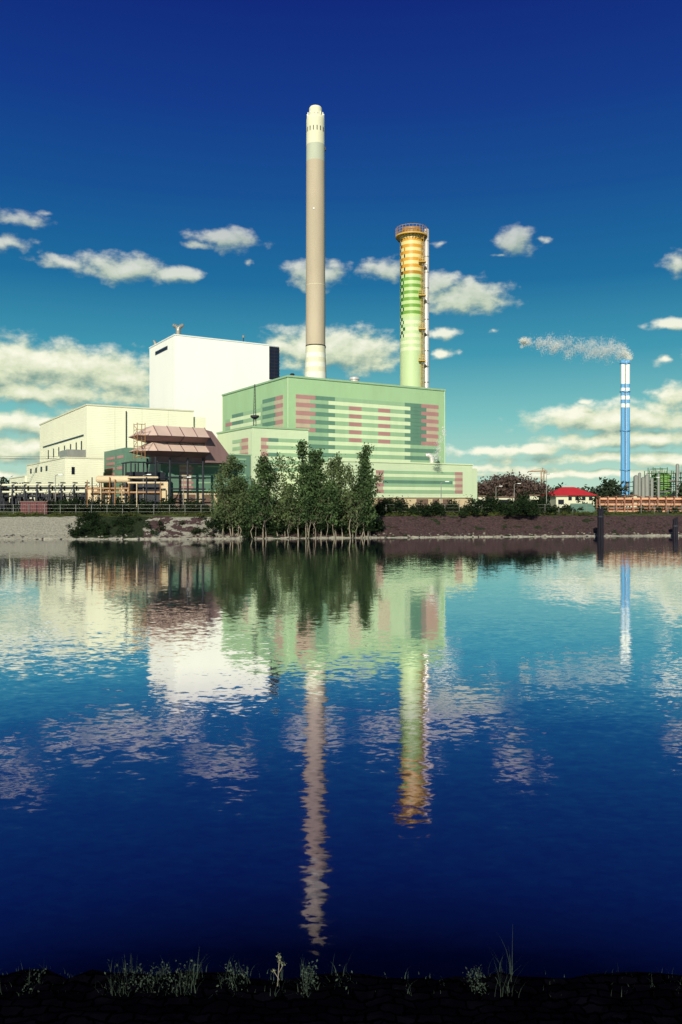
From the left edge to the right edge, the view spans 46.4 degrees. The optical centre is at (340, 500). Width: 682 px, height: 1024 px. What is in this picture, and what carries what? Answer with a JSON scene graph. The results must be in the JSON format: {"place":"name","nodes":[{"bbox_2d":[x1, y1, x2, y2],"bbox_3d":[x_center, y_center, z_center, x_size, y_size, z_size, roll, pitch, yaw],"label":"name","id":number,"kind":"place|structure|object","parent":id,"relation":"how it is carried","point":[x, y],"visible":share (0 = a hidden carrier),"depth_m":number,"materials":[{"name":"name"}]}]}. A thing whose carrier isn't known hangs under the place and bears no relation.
{"place":"outdoors","nodes":[
{"label":"outdoors","id":0,"kind":"place"},
{"bbox_2d":[171,492,223,509],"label":"ground floor","id":1,"kind":"structure","parent":0,"point":[207,501],"depth_m":119.73,"materials":[{"name":"beige paint"}]},
{"bbox_2d":[137,455,250,492],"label":"walls","id":2,"kind":"structure","parent":1,"relation":"on","point":[197,470],"depth_m":120.58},
{"bbox_2d":[136,454,251,456],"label":"parapet","id":3,"kind":"structure","parent":2,"relation":"on","point":[229,454],"depth_m":123.96,"materials":[{"name":"metal"}]},
{"bbox_2d":[179,458,245,491],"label":"facade stripes","id":4,"kind":"object","parent":2,"relation":"attached to","point":[182,472],"visible":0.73,"depth_m":119.22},
{"bbox_2d":[0,536,681,979],"bbox_3d":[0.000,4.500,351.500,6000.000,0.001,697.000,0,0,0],"label":"river water","id":5,"kind":"structure","parent":0,"point":[432,758],"depth_m":14.06,"materials":[{"name":"blue liquid"}]},
{"bbox_2d":[597,508,603,536],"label":"mooring post","id":6,"kind":"object","parent":5,"relation":"in","point":[600,522],"visible":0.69,"depth_m":97.78,"materials":[{"name":"metal"}]},
{"bbox_2d":[672,517,677,535],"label":"mooring post","id":7,"kind":"object","parent":5,"relation":"in","point":[675,527],"visible":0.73,"depth_m":100.79,"materials":[{"name":"metal"}]},
{"bbox_2d":[0,969,681,1023],"bbox_3d":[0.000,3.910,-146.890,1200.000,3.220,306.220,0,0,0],"label":"bank","id":8,"kind":"structure","parent":0,"point":[588,999],"depth_m":3.99,"materials":[{"name":"soil"}]},
{"bbox_2d":[22,959,488,993],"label":"bank weeds","id":9,"kind":"object","parent":8,"relation":"on","point":[305,972],"visible":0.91,"depth_m":4.13,"materials":[{"name":"green plant"}]},
{"bbox_2d":[272,953,286,985],"bbox_3d":[-0.320,2.433,4.118,0.085,0.194,0.039,0,0,0],"label":"flowering weed","id":10,"kind":"object","parent":8,"relation":"on","point":[279,957],"visible":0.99,"depth_m":4.12,"materials":[{"name":"green plant"}]},
{"bbox_2d":[0,506,681,538],"bbox_3d":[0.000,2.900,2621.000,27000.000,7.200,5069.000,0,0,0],"label":"bank ground","id":11,"kind":"structure","parent":0,"point":[46,526],"depth_m":99.90,"materials":[{"name":"brown soil"}]},
{"bbox_2d":[20,501,54,513],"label":"red container","id":12,"kind":"object","parent":11,"relation":"on","point":[32,506],"visible":0.73,"depth_m":104.00,"materials":[{"name":"metal"}]},
{"bbox_2d":[0,482,97,511],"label":"pipe bridge","id":13,"kind":"structure","parent":11,"relation":"on","point":[37,491],"depth_m":112.88,"materials":[{"name":"metal"}]},
{"bbox_2d":[9,449,103,493],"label":"office block","id":14,"kind":"structure","parent":11,"relation":"on","point":[73,465],"depth_m":131.07,"materials":[{"name":"paint"}]},
{"bbox_2d":[14,466,74,486],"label":"windows","id":15,"kind":"structure","parent":14,"relation":"in","point":[73,468],"depth_m":145.29,"materials":[{"name":"black glass"}]},
{"bbox_2d":[55,474,62,500],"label":"street lamp","id":16,"kind":"object","parent":11,"relation":"on","point":[55,485],"visible":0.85,"depth_m":111.95,"materials":[{"name":"metal"}]},
{"bbox_2d":[1,489,118,509],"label":"switchyard equipment","id":17,"kind":"object","parent":11,"relation":"on","point":[8,501],"visible":0.19,"depth_m":118.30,"materials":[{"name":"metal"}]},
{"bbox_2d":[104,448,136,496],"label":"wing","id":18,"kind":"structure","parent":11,"relation":"on","point":[114,459],"depth_m":131.79,"materials":[{"name":"green metal"}]},
{"bbox_2d":[39,404,205,489],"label":"cream turbine hall","id":19,"kind":"structure","parent":11,"relation":"on","point":[95,430],"depth_m":144.74,"materials":[{"name":"metal"}]},
{"bbox_2d":[6,456,59,458],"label":"overhead cables","id":20,"kind":"object","parent":19,"relation":"attached to","point":[18,458],"visible":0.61,"depth_m":146.12,"materials":[{"name":"metal"}]},
{"bbox_2d":[43,434,83,458],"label":"windows","id":21,"kind":"structure","parent":19,"relation":"in","point":[83,434],"depth_m":155.13,"materials":[{"name":"black glass"}]},
{"bbox_2d":[85,476,169,506],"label":"storage tank","id":22,"kind":"object","parent":11,"relation":"on","point":[156,492],"visible":0.83,"depth_m":107.76,"materials":[{"name":"beige metal"}]},
{"bbox_2d":[65,509,214,536],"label":"bank shrubs","id":23,"kind":"object","parent":11,"relation":"on","point":[83,529],"visible":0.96,"depth_m":95.23,"materials":[{"name":"green plant"}]},
{"bbox_2d":[121,423,228,508],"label":"double tier louvre hood","id":24,"kind":"object","parent":11,"relation":"on","point":[169,445],"visible":0.77,"depth_m":115.07,"materials":[{"name":"metal"}]},
{"bbox_2d":[183,477,191,504],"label":"street lamp","id":25,"kind":"object","parent":11,"relation":"on","point":[183,488],"visible":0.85,"depth_m":110.95,"materials":[{"name":"metal"}]},
{"bbox_2d":[149,335,275,437],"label":"walls","id":26,"kind":"structure","parent":11,"relation":"on","point":[199,376],"depth_m":195.21,"materials":[{"name":"white paint"}]},
{"bbox_2d":[149,334,278,348],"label":"parapet","id":27,"kind":"structure","parent":26,"relation":"on","point":[213,339],"depth_m":196.98,"materials":[{"name":"white paint"}]},
{"bbox_2d":[153,323,244,343],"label":"roof exhausts","id":28,"kind":"object","parent":27,"relation":"on","point":[178,328],"visible":0.94,"depth_m":192.20,"materials":[{"name":"metal"}]},
{"bbox_2d":[155,346,279,378],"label":"louvres","id":29,"kind":"object","parent":26,"relation":"on","point":[274,363],"visible":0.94,"depth_m":203.37,"materials":[{"name":"metal"}]},
{"bbox_2d":[203,469,233,533],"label":"poplar tree","id":30,"kind":"object","parent":11,"relation":"on","point":[215,503],"visible":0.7,"depth_m":94.25,"materials":[{"name":"green plant"}]},
{"bbox_2d":[210,454,251,535],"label":"poplar tree","id":31,"kind":"object","parent":11,"relation":"on","point":[232,489],"visible":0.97,"depth_m":93.73,"materials":[{"name":"green plant"}]},
{"bbox_2d":[228,460,251,536],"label":"poplar tree","id":32,"kind":"object","parent":11,"relation":"on","point":[239,469],"visible":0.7,"depth_m":94.48,"materials":[{"name":"green plant"}]},
{"bbox_2d":[244,484,271,537],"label":"poplar tree","id":33,"kind":"object","parent":11,"relation":"on","point":[254,500],"visible":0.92,"depth_m":93.32,"materials":[{"name":"green plant"}]},
{"bbox_2d":[216,384,308,505],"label":"hall annex","id":34,"kind":"object","parent":11,"relation":"on","point":[253,440],"visible":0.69,"depth_m":138.78,"materials":[{"name":"metal"}]},
{"bbox_2d":[244,450,284,537],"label":"poplar tree","id":35,"kind":"object","parent":11,"relation":"on","point":[263,487],"visible":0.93,"depth_m":93.67,"materials":[{"name":"green plant"}]},
{"bbox_2d":[263,452,296,536],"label":"poplar tree","id":36,"kind":"object","parent":11,"relation":"on","point":[277,486],"visible":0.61,"depth_m":95.16,"materials":[{"name":"green plant"}]},
{"bbox_2d":[272,482,305,537],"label":"poplar tree","id":37,"kind":"object","parent":11,"relation":"on","point":[285,501],"visible":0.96,"depth_m":94.03,"materials":[{"name":"green plant"}]},
{"bbox_2d":[205,502,384,538],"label":"riverside shrubs","id":38,"kind":"object","parent":11,"relation":"on","point":[272,528],"visible":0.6,"depth_m":95.13,"materials":[{"name":"green plant"}]},
{"bbox_2d":[285,439,323,537],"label":"poplar tree","id":39,"kind":"object","parent":11,"relation":"on","point":[303,469],"visible":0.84,"depth_m":94.56,"materials":[{"name":"green plant"}]},
{"bbox_2d":[295,468,329,537],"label":"poplar tree","id":40,"kind":"object","parent":11,"relation":"on","point":[317,504],"visible":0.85,"depth_m":94.16,"materials":[{"name":"green plant"}]},
{"bbox_2d":[305,105,325,377],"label":"tall concrete chimney","id":41,"kind":"object","parent":11,"relation":"on","point":[315,359],"visible":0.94,"depth_m":227.62,"materials":[{"name":"white paint"}]},
{"bbox_2d":[306,448,331,536],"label":"poplar tree","id":42,"kind":"object","parent":11,"relation":"on","point":[320,453],"visible":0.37,"depth_m":95.49,"materials":[{"name":"green plant"}]},
{"bbox_2d":[317,478,345,536],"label":"poplar tree","id":43,"kind":"object","parent":11,"relation":"on","point":[330,489],"visible":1,"depth_m":94.01,"materials":[{"name":"green plant"}]},
{"bbox_2d":[222,373,445,462],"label":"green striped hall","id":44,"kind":"structure","parent":11,"relation":"on","point":[393,423],"depth_m":159.56,"materials":[{"name":"metal"}]},
{"bbox_2d":[322,451,352,536],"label":"poplar tree","id":45,"kind":"object","parent":11,"relation":"on","point":[335,471],"visible":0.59,"depth_m":95.63,"materials":[{"name":"green plant"}]},
{"bbox_2d":[0,476,681,503],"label":"distant treeline","id":46,"kind":"object","parent":11,"relation":"on","point":[610,488],"visible":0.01,"depth_m":259.05,"materials":[{"name":"green plant"}]},
{"bbox_2d":[0,531,681,539],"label":"riprap stones","id":47,"kind":"object","parent":11,"relation":"on","point":[545,535],"visible":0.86,"depth_m":96.90,"materials":[{"name":"grey stone"}]},
{"bbox_2d":[7,493,680,515],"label":"fence line shrubs","id":48,"kind":"object","parent":11,"relation":"on","point":[520,507],"visible":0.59,"depth_m":105.09,"materials":[{"name":"green plant"}]},
{"bbox_2d":[13,504,681,514],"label":"wire fence","id":49,"kind":"object","parent":11,"relation":"on","point":[442,504],"visible":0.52,"depth_m":108.60,"materials":[{"name":"metal"}]},
{"bbox_2d":[337,463,366,537],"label":"poplar tree","id":50,"kind":"object","parent":11,"relation":"on","point":[346,493],"visible":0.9,"depth_m":94.80,"materials":[{"name":"green plant"}]},
{"bbox_2d":[344,476,375,536],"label":"poplar tree","id":51,"kind":"object","parent":11,"relation":"on","point":[364,494],"visible":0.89,"depth_m":94.67,"materials":[{"name":"green plant"}]},
{"bbox_2d":[344,442,387,536],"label":"poplar tree","id":52,"kind":"object","parent":11,"relation":"on","point":[365,467],"visible":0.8,"depth_m":95.91,"materials":[{"name":"green plant"}]},
{"bbox_2d":[396,223,428,387],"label":"banded flue tower","id":53,"kind":"structure","parent":11,"relation":"on","point":[413,241],"depth_m":177.88,"materials":[{"name":"green tile"}]},
{"bbox_2d":[477,470,551,500],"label":"brown tree grove","id":54,"kind":"object","parent":11,"relation":"on","point":[506,483],"visible":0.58,"depth_m":233.85,"materials":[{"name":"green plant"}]},
{"bbox_2d":[380,515,680,534],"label":"bank weeds patch","id":55,"kind":"object","parent":11,"relation":"on","point":[515,526],"visible":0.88,"depth_m":101.88,"materials":[{"name":"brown plant"}]},
{"bbox_2d":[529,468,546,481],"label":"tower crane","id":56,"kind":"object","parent":11,"relation":"on","point":[544,473],"visible":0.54,"depth_m":419.82,"materials":[{"name":"metal"}]},
{"bbox_2d":[546,474,547,502],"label":"street lamp","id":57,"kind":"object","parent":11,"relation":"on","point":[546,488],"visible":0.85,"depth_m":149.94,"materials":[{"name":"metal"}]},
{"bbox_2d":[479,487,630,506],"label":"garden shrubs","id":58,"kind":"object","parent":11,"relation":"on","point":[519,497],"visible":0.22,"depth_m":158.82,"materials":[{"name":"green plant"}]},
{"bbox_2d":[477,495,638,507],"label":"site sheds","id":59,"kind":"object","parent":11,"relation":"on","point":[558,499],"visible":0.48,"depth_m":150.00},
{"bbox_2d":[543,495,593,503],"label":"walls","id":60,"kind":"structure","parent":11,"relation":"on","point":[573,500],"depth_m":210.00,"materials":[{"name":"white paint"}]},
{"bbox_2d":[543,487,595,495],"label":"roof","id":61,"kind":"structure","parent":60,"relation":"on","point":[568,491],"depth_m":211.65,"materials":[{"name":"red tile"}]},
{"bbox_2d":[568,497,591,499],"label":"windows","id":62,"kind":"structure","parent":60,"relation":"attached to","point":[583,498],"depth_m":209.95,"materials":[{"name":"black glass"}]},
{"bbox_2d":[570,503,595,512],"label":"green canopy","id":63,"kind":"object","parent":11,"relation":"on","point":[591,508],"visible":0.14,"depth_m":113.57,"materials":[{"name":"green metal"}]},
{"bbox_2d":[620,360,630,494],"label":"blue white chimney","id":64,"kind":"object","parent":11,"relation":"on","point":[625,391],"visible":0.95,"depth_m":399.07,"materials":[{"name":"paint"}]},
{"bbox_2d":[596,496,681,511],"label":"salmon pipe rack","id":65,"kind":"object","parent":11,"relation":"on","point":[645,502],"visible":0.72,"depth_m":117.89,"materials":[{"name":"orange metal"}]},
{"bbox_2d":[621,464,681,497],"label":"refinery plant","id":66,"kind":"object","parent":11,"relation":"on","point":[662,485],"visible":0.75,"depth_m":296.94,"materials":[{"name":"metal"}]},
{"bbox_2d":[0,930,681,996],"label":"bank grass","id":67,"kind":"structure","parent":0,"point":[197,968],"depth_m":4.13,"materials":[{"name":"green plant"}]},
{"bbox_2d":[0,510,681,515],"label":"verge grass","id":68,"kind":"structure","parent":0,"point":[200,513],"depth_m":102.21,"materials":[{"name":"green plant"}]},
{"bbox_2d":[0,0,681,493],"label":"sky","id":69,"kind":"structure","parent":0,"point":[153,152],"materials":[{"name":"blue"}]},
{"bbox_2d":[321,497,472,507],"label":"ground floor","id":70,"kind":"structure","parent":0,"point":[428,500],"depth_m":136.81,"materials":[{"name":"beige paint"}]},
{"bbox_2d":[304,461,476,505],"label":"walls","id":71,"kind":"structure","parent":70,"relation":"on","point":[469,479],"depth_m":136.58,"materials":[{"name":"green paint"}]},
{"bbox_2d":[300,460,472,464],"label":"parapet","id":72,"kind":"structure","parent":71,"relation":"on","point":[402,462],"depth_m":134.15,"materials":[{"name":"metal"}]},
{"bbox_2d":[376,470,462,492],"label":"facade stripes","id":73,"kind":"object","parent":71,"relation":"attached to","point":[430,484],"visible":0.84,"depth_m":135.64,"materials":[{"name":"green metal"}]},
{"bbox_2d":[425,453,439,462],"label":"exhaust","id":74,"kind":"object","parent":71,"relation":"on","point":[429,456],"visible":0.83,"depth_m":140.49,"materials":[{"name":"metal"}]},
{"bbox_2d":[430,427,445,463],"bbox_3d":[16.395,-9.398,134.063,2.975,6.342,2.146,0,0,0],"label":"vent steam","id":75,"kind":"object","parent":71,"relation":"on","point":[435,454],"visible":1,"depth_m":134.09,"materials":[{"name":"white"}]},
{"bbox_2d":[518,333,633,365],"bbox_3d":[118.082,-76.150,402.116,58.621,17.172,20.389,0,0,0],"label":"steam plume","id":76,"kind":"object","parent":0,"point":[608,346],"visible":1,"depth_m":400.59,"materials":[{"name":"white"}]}
]}

